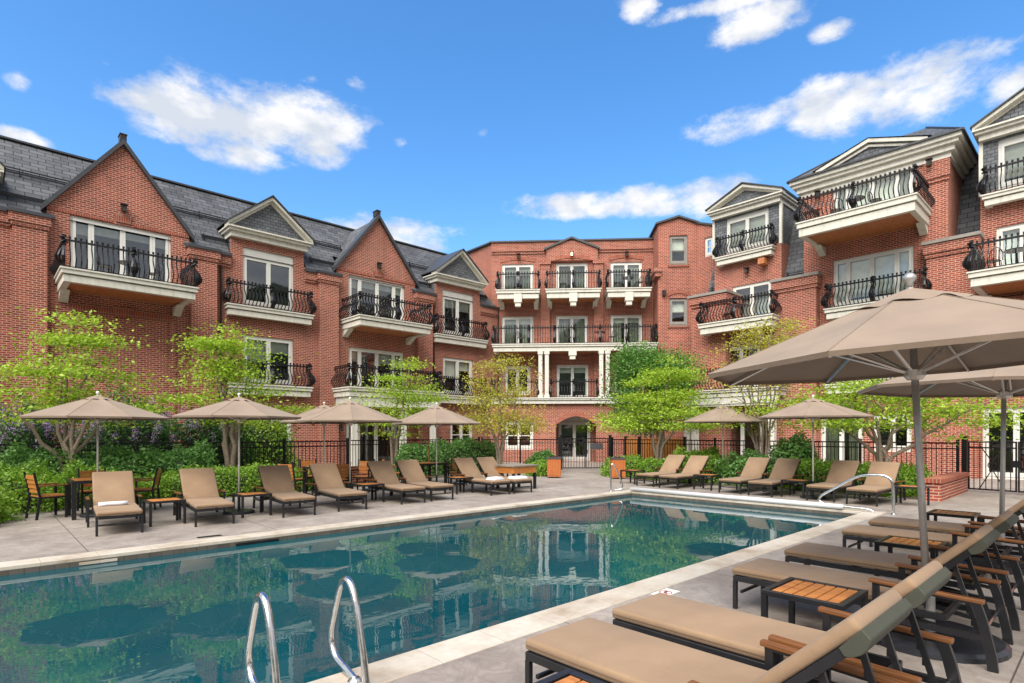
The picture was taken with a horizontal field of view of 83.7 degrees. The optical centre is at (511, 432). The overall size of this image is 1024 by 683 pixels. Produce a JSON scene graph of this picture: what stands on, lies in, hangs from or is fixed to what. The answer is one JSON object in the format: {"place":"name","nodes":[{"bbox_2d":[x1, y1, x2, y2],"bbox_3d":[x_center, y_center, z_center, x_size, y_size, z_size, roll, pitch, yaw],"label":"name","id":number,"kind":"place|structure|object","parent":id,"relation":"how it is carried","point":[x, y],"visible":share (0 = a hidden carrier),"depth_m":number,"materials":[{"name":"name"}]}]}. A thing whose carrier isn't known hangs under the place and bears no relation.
{"place":"outdoors","nodes":[
{"label":"outdoors","id":0,"kind":"place"},
{"bbox_2d":[0,132,499,466],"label":"brick building","id":1,"kind":"structure","parent":0,"point":[305,289],"depth_m":24.00,"materials":[{"name":"brick"}]},
{"bbox_2d":[70,215,169,281],"bbox_3d":[-14.513,-6.515,21.298,3.120,2.330,0.220,0,0,-43],"label":"glazed door","id":2,"kind":"structure","parent":1,"relation":"in","point":[89,230],"depth_m":21.19,"materials":[{"name":"white paint"}]},
{"bbox_2d":[243,247,292,310],"bbox_3d":[-10.615,-6.625,24.889,2.160,2.450,0.120,0,0,-43],"label":"window","id":3,"kind":"structure","parent":1,"relation":"in","point":[248,252],"depth_m":24.84,"materials":[{"name":"white paint"}]},
{"bbox_2d":[243,335,292,385],"bbox_3d":[-10.649,-3.125,24.926,2.120,2.050,0.220,0,0,-43],"label":"window","id":4,"kind":"structure","parent":1,"relation":"in","point":[276,345],"depth_m":24.96,"materials":[{"name":"white paint"}]},
{"bbox_2d":[349,347,402,388],"bbox_3d":[-6.797,-3.090,28.544,3.070,2.080,0.220,0,0,-43],"label":"glazed door","id":5,"kind":"structure","parent":1,"relation":"in","point":[354,353],"depth_m":28.45,"materials":[{"name":"white paint"}]},
{"bbox_2d":[349,275,403,319],"bbox_3d":[-6.786,-6.475,28.554,3.120,2.250,0.220,0,0,-43],"label":"glazed door","id":6,"kind":"structure","parent":1,"relation":"in","point":[356,283],"depth_m":28.53,"materials":[{"name":"white paint"}]},
{"bbox_2d":[443,357,471,395],"bbox_3d":[-3.104,-3.125,32.011,2.120,2.050,0.220,0,0,-43],"label":"window","id":7,"kind":"structure","parent":1,"relation":"in","point":[451,366],"depth_m":31.94,"materials":[{"name":"white paint"}]},
{"bbox_2d":[443,289,472,337],"bbox_3d":[-3.104,-6.625,32.011,2.160,2.450,0.220,0,0,-43],"label":"window frame","id":8,"kind":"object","parent":1,"relation":"in","point":[459,305],"depth_m":31.97,"materials":[{"name":"white paint"}]},
{"bbox_2d":[0,496,848,682],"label":"pool water","id":9,"kind":"structure","parent":0,"point":[179,618],"depth_m":6.54,"materials":[{"name":"liquid"}]},
{"bbox_2d":[0,461,1023,682],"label":"pool deck","id":10,"kind":"structure","parent":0,"point":[47,534],"depth_m":9.79,"materials":[{"name":"concrete"}]},
{"bbox_2d":[23,472,68,519],"bbox_3d":[-9.080,1.200,11.145,0.556,0.906,0.562,0,0,32],"label":"dining chair","id":11,"kind":"object","parent":10,"relation":"on","point":[35,485],"visible":1,"depth_m":11.06,"materials":[{"name":"brown wood"}]},
{"bbox_2d":[66,477,91,519],"bbox_3d":[-8.293,1.280,11.445,0.920,0.740,0.920,0,0,-43],"label":"dining table","id":12,"kind":"object","parent":10,"relation":"on","point":[72,482],"visible":0.4,"depth_m":10.90,"materials":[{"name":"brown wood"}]},
{"bbox_2d":[19,391,168,517],"bbox_3d":[-8.279,0.406,11.431,2.431,2.488,2.431,0,0,-43],"label":"pool umbrella","id":13,"kind":"object","parent":10,"relation":"on","point":[97,409],"visible":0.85,"depth_m":10.96,"materials":[{"name":"fabric"}]},
{"bbox_2d":[85,471,143,536],"bbox_3d":[-6.957,1.185,10.046,0.820,0.931,1.952,0,0,-38],"label":"sun lounger","id":14,"kind":"object","parent":10,"relation":"on","point":[111,486],"visible":1,"depth_m":10.33,"materials":[{"name":"beige fabric"}]},
{"bbox_2d":[142,497,185,526],"bbox_3d":[-6.343,1.430,10.436,0.580,0.440,0.580,0,0,-43],"label":"side table","id":15,"kind":"object","parent":10,"relation":"on","point":[177,500],"visible":0.96,"depth_m":10.41,"materials":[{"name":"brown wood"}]},
{"bbox_2d":[173,468,234,526],"bbox_3d":[-5.888,1.185,10.967,0.820,0.931,1.952,0,0,-38],"label":"sun lounger","id":16,"kind":"object","parent":10,"relation":"on","point":[200,490],"visible":0.87,"depth_m":11.22,"materials":[{"name":"beige fabric"}]},
{"bbox_2d":[171,393,300,514],"bbox_3d":[-5.629,0.411,11.793,2.333,2.478,2.333,0,0,-26],"label":"pool umbrella","id":17,"kind":"object","parent":10,"relation":"on","point":[238,409],"visible":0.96,"depth_m":11.39,"materials":[{"name":"fabric"}]},
{"bbox_2d":[252,465,315,517],"bbox_3d":[-4.785,1.185,12.057,0.820,0.931,1.952,0,0,-38],"label":"sun lounger","id":18,"kind":"object","parent":10,"relation":"on","point":[277,482],"visible":0.94,"depth_m":12.31,"materials":[{"name":"beige fabric"}]},
{"bbox_2d":[304,463,366,511],"bbox_3d":[-3.966,1.185,12.909,0.820,0.931,1.952,0,0,-38],"label":"sun lounger","id":19,"kind":"object","parent":10,"relation":"on","point":[328,481],"visible":0.97,"depth_m":13.14,"materials":[{"name":"beige fabric"}]},
{"bbox_2d":[295,397,402,500],"bbox_3d":[-4.018,0.376,14.198,2.429,2.548,2.429,0,0,-43],"label":"pool umbrella","id":20,"kind":"object","parent":10,"relation":"on","point":[350,412],"visible":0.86,"depth_m":13.69,"materials":[{"name":"fabric"}]},
{"bbox_2d":[363,461,425,504],"bbox_3d":[-2.897,1.185,14.094,0.820,0.931,1.952,0,0,-39],"label":"sun lounger","id":21,"kind":"object","parent":10,"relation":"on","point":[383,472],"visible":0.97,"depth_m":14.33,"materials":[{"name":"beige fabric"}]},
{"bbox_2d":[392,459,453,500],"bbox_3d":[-2.297,1.185,14.712,0.820,0.931,1.952,0,0,-39],"label":"sun lounger","id":22,"kind":"object","parent":10,"relation":"on","point":[411,472],"visible":0.74,"depth_m":14.95,"materials":[{"name":"beige fabric"}]},
{"bbox_2d":[392,402,480,490],"bbox_3d":[-2.188,0.381,16.602,2.371,2.538,2.371,0,0,-29],"label":"pool umbrella","id":23,"kind":"object","parent":10,"relation":"on","point":[436,415],"visible":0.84,"depth_m":16.02,"materials":[{"name":"fabric"}]},
{"bbox_2d":[0,490,886,682],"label":"pool coping","id":24,"kind":"object","parent":10,"relation":"on","point":[393,668],"visible":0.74,"depth_m":6.88,"materials":[{"name":"stone"}]},
{"bbox_2d":[245,576,369,682],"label":"pool ladder","id":25,"kind":"object","parent":24,"relation":"on","point":[261,597],"visible":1,"depth_m":3.68,"materials":[{"name":"silver metal"}]},
{"bbox_2d":[426,472,504,478],"bbox_3d":[-2.331,1.649,23.738,8.100,0.022,3.400,0,0,-43],"label":"planting bed","id":26,"kind":"object","parent":10,"relation":"on","point":[441,476],"visible":0.07,"depth_m":22.05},
{"bbox_2d":[335,356,461,471],"bbox_3d":[-4.524,-0.652,22.102,5.111,4.612,4.128,0,0,-26],"label":"tree","id":27,"kind":"object","parent":26,"relation":"on","point":[413,398],"visible":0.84,"depth_m":22.05,"materials":[{"name":"green plant"}]},
{"bbox_2d":[351,437,479,465],"bbox_3d":[-3.877,0.915,24.069,6.393,1.470,0.090,0,0,-41],"label":"iron fence","id":28,"kind":"object","parent":26,"relation":"on","point":[376,444],"visible":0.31,"depth_m":22.66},
{"bbox_2d":[394,442,445,476],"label":"hedge","id":29,"kind":"object","parent":26,"relation":"on","point":[417,452],"visible":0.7,"depth_m":21.80,"materials":[{"name":"green plant"}]},
{"bbox_2d":[424,435,502,473],"bbox_3d":[-1.935,0.872,24.140,4.289,1.604,1.444,0,0,-43],"label":"hedge","id":30,"kind":"object","parent":26,"relation":"on","point":[469,447],"visible":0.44,"depth_m":23.71,"materials":[{"name":"green plant"}]},
{"bbox_2d":[449,353,556,463],"bbox_3d":[-0.406,-0.877,23.845,4.825,5.062,4.924,0,0,-3],"label":"tree","id":31,"kind":"object","parent":26,"relation":"on","point":[501,427],"visible":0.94,"depth_m":23.55,"materials":[{"name":"green plant"}]},
{"bbox_2d":[449,458,509,495],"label":"sun lounger","id":32,"kind":"object","parent":10,"relation":"on","point":[468,467],"visible":0.93,"depth_m":16.20,"materials":[{"name":"beige fabric"}]},
{"bbox_2d":[473,457,531,493],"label":"sun lounger","id":33,"kind":"object","parent":10,"relation":"on","point":[486,465],"visible":0.58,"depth_m":16.72,"materials":[{"name":"beige fabric"}]},
{"bbox_2d":[495,463,537,490],"bbox_3d":[0.129,1.290,16.925,1.000,0.720,0.800,0,0,-43],"label":"wooden table","id":34,"kind":"object","parent":10,"relation":"on","point":[516,468],"visible":0.81,"depth_m":16.72,"materials":[{"name":"brown wood"}]},
{"bbox_2d":[535,668,604,682],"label":"side table","id":35,"kind":"object","parent":10,"relation":"on","point":[568,675],"visible":1,"depth_m":2.83,"materials":[{"name":"brown wood"}]},
{"bbox_2d":[559,435,611,469],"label":"iron gate","id":36,"kind":"structure","parent":10,"relation":"on","point":[596,445],"depth_m":25.77,"materials":[{"name":"black metal"}]},
{"bbox_2d":[590,334,717,437],"bbox_3d":[6.388,-1.468,26.596,5.116,6.247,5.953,0,0,-9],"label":"tree","id":37,"kind":"object","parent":10,"relation":"on","point":[636,360],"visible":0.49,"depth_m":26.11,"materials":[{"name":"green plant"}]},
{"bbox_2d":[624,436,686,459],"bbox_3d":[6.241,0.900,25.134,0.110,1.500,3.100,0,0,-43],"label":"wood fence","id":38,"kind":"object","parent":10,"relation":"on","point":[627,449],"visible":0.42,"depth_m":25.40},
{"bbox_2d":[636,455,688,486],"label":"sun lounger","id":39,"kind":"object","parent":10,"relation":"on","point":[672,464],"visible":0.69,"depth_m":18.52,"materials":[{"name":"beige fabric"}]},
{"bbox_2d":[659,455,712,488],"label":"sun lounger","id":40,"kind":"object","parent":10,"relation":"on","point":[695,464],"visible":0.9,"depth_m":17.83,"materials":[{"name":"beige fabric"}]},
{"bbox_2d":[525,590,912,682],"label":"sun lounger","id":41,"kind":"object","parent":10,"relation":"on","point":[603,651],"visible":1,"depth_m":3.06,"materials":[{"name":"beige fabric"}]},
{"bbox_2d":[683,403,764,481],"bbox_3d":[6.960,0.326,18.883,2.359,2.648,2.359,0,0,-43],"label":"pool umbrella","id":42,"kind":"object","parent":10,"relation":"on","point":[721,415],"visible":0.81,"depth_m":18.32,"materials":[{"name":"fabric"}]},
{"bbox_2d":[718,457,774,493],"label":"sun lounger","id":43,"kind":"object","parent":10,"relation":"on","point":[755,468],"visible":0.81,"depth_m":16.46,"materials":[{"name":"beige fabric"}]},
{"bbox_2d":[626,478,917,499],"bbox_3d":[8.360,1.649,18.488,3.500,0.022,8.890,0,0,-43],"label":"planting bed","id":44,"kind":"object","parent":10,"relation":"on","point":[815,491],"visible":0.14,"depth_m":17.00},
{"bbox_2d":[582,350,760,460],"bbox_3d":[5.783,-0.761,22.268,5.308,4.831,7.196,0,0,-43],"label":"tree","id":45,"kind":"object","parent":44,"relation":"on","point":[659,412],"visible":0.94,"depth_m":21.87,"materials":[{"name":"green plant"}]},
{"bbox_2d":[663,444,727,482],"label":"shrub","id":46,"kind":"object","parent":44,"relation":"on","point":[709,452],"visible":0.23,"depth_m":19.36,"materials":[{"name":"green plant"}]},
{"bbox_2d":[713,448,773,486],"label":"shrub","id":47,"kind":"object","parent":44,"relation":"on","point":[738,462],"visible":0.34,"depth_m":18.18,"materials":[{"name":"green plant"}]},
{"bbox_2d":[695,311,818,457],"bbox_3d":[7.913,-1.087,18.497,3.677,5.485,3.992,0,0,-43],"label":"tree","id":48,"kind":"object","parent":44,"relation":"on","point":[764,433],"visible":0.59,"depth_m":18.32,"materials":[{"name":"green plant"}]},
{"bbox_2d":[768,431,819,466],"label":"shrub","id":49,"kind":"object","parent":44,"relation":"on","point":[796,446],"visible":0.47,"depth_m":18.09,"materials":[{"name":"green plant"}]},
{"bbox_2d":[772,455,843,491],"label":"hedge","id":50,"kind":"object","parent":44,"relation":"on","point":[822,467],"visible":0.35,"depth_m":16.39,"materials":[{"name":"green plant"}]},
{"bbox_2d":[728,378,1023,461],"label":"tree","id":51,"kind":"object","parent":44,"relation":"on","point":[880,453],"visible":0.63,"depth_m":15.46,"materials":[{"name":"green plant"}]},
{"bbox_2d":[841,461,933,496],"bbox_3d":[10.313,1.204,15.691,2.674,0.931,2.165,0,0,-43],"label":"hedge","id":52,"kind":"object","parent":44,"relation":"on","point":[907,473],"visible":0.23,"depth_m":15.00,"materials":[{"name":"green plant"}]},
{"bbox_2d":[748,458,805,496],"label":"sun lounger","id":53,"kind":"object","parent":10,"relation":"on","point":[784,468],"visible":0.87,"depth_m":15.73,"materials":[{"name":"beige fabric"}]},
{"bbox_2d":[612,437,959,476],"bbox_3d":[8.639,0.915,21.076,0.090,1.470,12.598,0,0,-41],"label":"iron fence","id":54,"kind":"object","parent":10,"relation":"on","point":[860,447],"visible":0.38,"depth_m":18.90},
{"bbox_2d":[612,560,961,682],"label":"sun lounger","id":55,"kind":"object","parent":10,"relation":"on","point":[734,635],"visible":0.55,"depth_m":3.57,"materials":[{"name":"beige fabric"}]},
{"bbox_2d":[761,577,867,623],"bbox_3d":[2.332,1.430,4.412,0.580,0.440,0.580,0,0,-43],"label":"side table","id":56,"kind":"object","parent":10,"relation":"on","point":[792,590],"visible":0.79,"depth_m":4.39,"materials":[{"name":"brown wood"}]},
{"bbox_2d":[758,395,873,498],"bbox_3d":[7.637,0.341,14.511,2.444,2.618,2.444,0,0,-32],"label":"pool umbrella","id":57,"kind":"object","parent":10,"relation":"on","point":[812,408],"visible":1,"depth_m":14.06,"materials":[{"name":"fabric"}]},
{"bbox_2d":[806,460,864,502],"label":"sun lounger","id":58,"kind":"object","parent":10,"relation":"on","point":[840,471],"visible":0.84,"depth_m":14.66,"materials":[{"name":"beige fabric"}]},
{"bbox_2d":[818,474,895,514],"bbox_3d":[7.249,1.252,12.075,0.104,0.822,1.482,0,0,-43],"label":"pool handrail","id":59,"kind":"object","parent":10,"relation":"on","point":[866,475],"visible":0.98,"depth_m":11.92,"materials":[{"name":"silver metal"}]},
{"bbox_2d":[708,273,1023,663],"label":"pool umbrella","id":60,"kind":"object","parent":10,"relation":"on","point":[913,334],"visible":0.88,"depth_m":4.35,"materials":[{"name":"fabric"}]},
{"bbox_2d":[732,524,1013,673],"bbox_3d":[2.962,1.185,4.909,0.820,0.931,1.952,0,0,-43],"label":"sun lounger","id":61,"kind":"object","parent":10,"relation":"on","point":[981,615],"visible":0.77,"depth_m":4.49,"materials":[{"name":"beige fabric"}]},
{"bbox_2d":[846,462,905,506],"bbox_3d":[8.663,1.185,13.665,1.952,0.931,0.820,0,0,-42],"label":"sun lounger","id":62,"kind":"object","parent":10,"relation":"on","point":[877,486],"visible":0.93,"depth_m":13.86,"materials":[{"name":"beige fabric"}]},
{"bbox_2d":[784,510,1023,630],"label":"sun lounger","id":63,"kind":"object","parent":10,"relation":"on","point":[855,560],"visible":0.59,"depth_m":5.51,"materials":[{"name":"beige fabric"}]},
{"bbox_2d":[874,535,948,576],"bbox_3d":[4.460,1.430,6.383,0.580,0.440,0.580,0,0,-43],"label":"side table","id":64,"kind":"object","parent":10,"relation":"on","point":[890,541],"visible":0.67,"depth_m":6.37,"materials":[{"name":"brown wood"}]},
{"bbox_2d":[841,499,1023,568],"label":"sun lounger","id":65,"kind":"object","parent":10,"relation":"on","point":[860,534],"visible":0.49,"depth_m":6.95,"materials":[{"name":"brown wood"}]},
{"bbox_2d":[857,365,1023,575],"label":"pool umbrella","id":66,"kind":"object","parent":10,"relation":"on","point":[1003,384],"visible":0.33,"depth_m":7.08,"materials":[{"name":"fabric"}]},
{"bbox_2d":[868,513,1023,550],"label":"sun lounger","id":67,"kind":"object","parent":10,"relation":"on","point":[913,524],"visible":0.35,"depth_m":7.91,"materials":[{"name":"beige fabric"}]},
{"bbox_2d":[925,472,969,501],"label":"brick wall","id":68,"kind":"structure","parent":10,"relation":"on","point":[945,486],"depth_m":14.30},
{"bbox_2d":[926,509,980,531],"bbox_3d":[6.719,1.430,8.710,0.580,0.440,0.580,0,0,-43],"label":"side table","id":69,"kind":"object","parent":10,"relation":"on","point":[971,516],"visible":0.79,"depth_m":8.64,"materials":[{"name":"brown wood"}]},
{"bbox_2d":[961,436,1023,492],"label":"iron gate","id":70,"kind":"structure","parent":10,"relation":"on","point":[965,455],"depth_m":15.83,"materials":[{"name":"black metal"}]},
{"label":"planting bed","id":71,"kind":"structure","parent":10,"relation":"on","visible":0},
{"bbox_2d":[0,458,64,513],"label":"shrub","id":72,"kind":"object","parent":71,"relation":"on","point":[14,480],"visible":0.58,"depth_m":11.93,"materials":[{"name":"green plant"}]},
{"bbox_2d":[0,386,77,462],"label":"lilac bush","id":73,"kind":"object","parent":71,"relation":"on","point":[20,433],"visible":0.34,"depth_m":14.68,"materials":[{"name":"green plant"}]},
{"bbox_2d":[0,439,84,478],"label":"shrub","id":74,"kind":"object","parent":71,"relation":"on","point":[13,458],"visible":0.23,"depth_m":13.59,"materials":[{"name":"green plant"}]},
{"bbox_2d":[0,306,188,474],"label":"tree","id":75,"kind":"object","parent":71,"relation":"on","point":[69,340],"visible":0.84,"depth_m":13.77,"materials":[{"name":"green plant"}]},
{"bbox_2d":[43,459,151,509],"bbox_3d":[-9.662,1.114,13.193,2.532,1.098,1.925,0,0,-43],"label":"shrub","id":76,"kind":"object","parent":71,"relation":"on","point":[62,478],"visible":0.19,"depth_m":12.74,"materials":[{"name":"green plant"}]},
{"bbox_2d":[75,441,174,482],"bbox_3d":[-9.943,0.950,14.692,2.069,1.461,1.936,0,0,-6],"label":"shrub","id":77,"kind":"object","parent":71,"relation":"on","point":[134,462],"visible":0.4,"depth_m":14.76,"materials":[{"name":"green plant"}]},
{"bbox_2d":[56,384,202,463],"bbox_3d":[-11.056,0.127,16.706,4.081,3.101,2.253,0,0,-43],"label":"lilac bush","id":78,"kind":"object","parent":71,"relation":"on","point":[160,432],"visible":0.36,"depth_m":16.42,"materials":[{"name":"green plant"}]},
{"bbox_2d":[0,438,348,469],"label":"iron fence","id":79,"kind":"object","parent":71,"relation":"on","point":[284,441],"visible":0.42,"depth_m":18.22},
{"bbox_2d":[154,438,219,473],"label":"shrub","id":80,"kind":"object","parent":71,"relation":"on","point":[186,457],"visible":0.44,"depth_m":15.65,"materials":[{"name":"green plant"}]},
{"bbox_2d":[178,406,258,467],"bbox_3d":[-9.400,0.323,18.257,2.441,2.707,1.736,0,0,-64],"label":"lilac bush","id":81,"kind":"object","parent":71,"relation":"on","point":[214,433],"visible":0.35,"depth_m":17.89,"materials":[{"name":"green plant"}]},
{"bbox_2d":[126,319,317,468],"bbox_3d":[-8.100,-0.828,17.092,5.870,4.966,4.474,0,0,-43],"label":"tree","id":82,"kind":"object","parent":71,"relation":"on","point":[219,345],"visible":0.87,"depth_m":16.66,"materials":[{"name":"green plant"}]},
{"bbox_2d":[138,460,314,498],"bbox_3d":[-7.409,1.205,15.477,4.904,0.917,1.674,0,0,-43],"label":"hedge","id":83,"kind":"object","parent":71,"relation":"on","point":[226,479],"visible":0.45,"depth_m":14.81,"materials":[{"name":"green plant"}]},
{"bbox_2d":[217,396,304,468],"bbox_3d":[-9.425,0.161,20.915,3.747,3.020,1.714,0,0,-43],"label":"shrub","id":84,"kind":"object","parent":71,"relation":"on","point":[267,435],"visible":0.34,"depth_m":20.86,"materials":[{"name":"green plant"}]},
{"bbox_2d":[0,0,1023,570],"label":"sky","id":85,"kind":"structure","parent":0,"point":[468,124],"materials":[{"name":"blue"}]},
{"bbox_2d":[466,236,658,461],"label":"brick building","id":86,"kind":"structure","parent":0,"point":[540,311],"depth_m":33.35,"materials":[{"name":"brick"}]},
{"bbox_2d":[502,264,532,288],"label":"glazed door","id":87,"kind":"structure","parent":86,"relation":"in","point":[514,268],"depth_m":33.99,"materials":[{"name":"white paint"}]},
{"bbox_2d":[502,316,532,343],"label":"glazed door","id":88,"kind":"structure","parent":86,"relation":"in","point":[506,321],"depth_m":33.99,"materials":[{"name":"white paint"}]},
{"bbox_2d":[556,263,587,287],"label":"glazed door","id":89,"kind":"structure","parent":86,"relation":"in","point":[579,266],"depth_m":33.82,"materials":[{"name":"white paint"}]},
{"bbox_2d":[556,316,587,342],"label":"glazed door","id":90,"kind":"structure","parent":86,"relation":"in","point":[560,320],"depth_m":33.82,"materials":[{"name":"white paint"}]},
{"bbox_2d":[557,365,587,397],"bbox_3d":[3.558,-2.985,33.708,1.850,2.030,0.220,0,0,4],"label":"glazed door","id":91,"kind":"structure","parent":86,"relation":"in","point":[572,369],"depth_m":33.64,"materials":[{"name":"white paint"}]},
{"bbox_2d":[610,262,641,286],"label":"glazed door","id":92,"kind":"structure","parent":86,"relation":"in","point":[617,266],"depth_m":33.47,"materials":[{"name":"white paint"}]},
{"bbox_2d":[610,315,641,342],"bbox_3d":[6.670,-5.940,33.549,1.820,1.880,0.315,0,0,4],"label":"glazed door","id":93,"kind":"structure","parent":86,"relation":"in","point":[615,320],"depth_m":33.57,"materials":[{"name":"white paint"}]},
{"bbox_2d":[649,215,713,437],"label":"brick tower","id":94,"kind":"structure","parent":0,"point":[683,263],"depth_m":31.68,"materials":[{"name":"brick"}]},
{"bbox_2d":[669,235,686,264],"bbox_3d":[9.221,-10.125,31.829,1.000,1.650,0.220,0,0,4],"label":"sash window","id":95,"kind":"structure","parent":94,"relation":"in","point":[676,243],"depth_m":31.75,"materials":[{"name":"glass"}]},
{"bbox_2d":[669,298,686,325],"bbox_3d":[9.221,-6.700,31.829,1.000,1.540,0.220,0,0,4],"label":"sash window","id":96,"kind":"structure","parent":94,"relation":"in","point":[676,305],"depth_m":31.75,"materials":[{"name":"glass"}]},
{"bbox_2d":[630,487,843,509],"bbox_3d":[5.199,1.575,14.141,0.108,0.108,5.400,0,0,-43],"label":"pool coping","id":97,"kind":"object","parent":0,"point":[775,501],"visible":1,"depth_m":13.70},
{"bbox_2d":[682,87,1023,479],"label":"brick building","id":98,"kind":"structure","parent":0,"point":[946,213],"depth_m":23.09,"materials":[{"name":"brick"}]},
{"bbox_2d":[727,208,767,253],"bbox_3d":[11.716,-9.960,28.369,0.220,1.780,2.120,0,0,-43],"label":"window","id":99,"kind":"structure","parent":98,"relation":"in","point":[756,219],"depth_m":28.31,"materials":[{"name":"white paint"}]},
{"bbox_2d":[733,280,770,316],"bbox_3d":[11.876,-6.325,28.197,0.220,2.050,1.950,0,0,-43],"label":"glazed door","id":100,"kind":"structure","parent":98,"relation":"in","point":[752,287],"depth_m":28.10,"materials":[{"name":"white paint"}]},
{"bbox_2d":[821,418,862,463],"bbox_3d":[14.070,0.400,24.324,0.315,2.500,1.600,0,0,-43],"label":"glazed door","id":101,"kind":"structure","parent":98,"relation":"in","point":[830,437],"depth_m":24.58,"materials":[{"name":"white paint"}]},
{"bbox_2d":[834,171,913,210],"bbox_3d":[14.802,-9.500,23.475,0.220,1.900,2.880,0,0,-43],"label":"glazed door","id":102,"kind":"structure","parent":98,"relation":"in","point":[906,173],"depth_m":23.30,"materials":[{"name":"white paint"}]},
{"bbox_2d":[834,246,913,305],"bbox_3d":[14.802,-6.315,23.475,0.220,2.030,2.880,0,0,-43],"label":"window","id":103,"kind":"structure","parent":98,"relation":"in","point":[899,260],"depth_m":23.46,"materials":[{"name":"white paint"}]},
{"bbox_2d":[983,407,1023,479],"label":"glazed door","id":104,"kind":"structure","parent":98,"relation":"in","point":[1016,434],"depth_m":20.33,"materials":[{"name":"white paint"}]},
{"bbox_2d":[997,223,1023,265],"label":"glazed door","id":105,"kind":"structure","parent":98,"relation":"in","point":[1014,229],"depth_m":20.62,"materials":[{"name":"white paint"}]},
{"bbox_2d":[998,134,1023,189],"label":"window","id":106,"kind":"structure","parent":98,"relation":"in","point":[1011,148],"depth_m":20.59,"materials":[{"name":"white paint"}]},
{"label":"pool basin","id":107,"kind":"structure","parent":0,"visible":0},
{"bbox_2d":[0,493,854,575],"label":"pool tile band","id":108,"kind":"object","parent":107,"relation":"attached to","point":[64,565],"visible":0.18,"depth_m":10.38,"materials":[{"name":"tile"}]},
{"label":"planting bed","id":109,"kind":"structure","parent":0,"visible":0},
{"bbox_2d":[0,483,29,522],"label":"shrub","id":110,"kind":"object","parent":109,"relation":"on","point":[6,514],"visible":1,"depth_m":10.74,"materials":[{"name":"green plant"}]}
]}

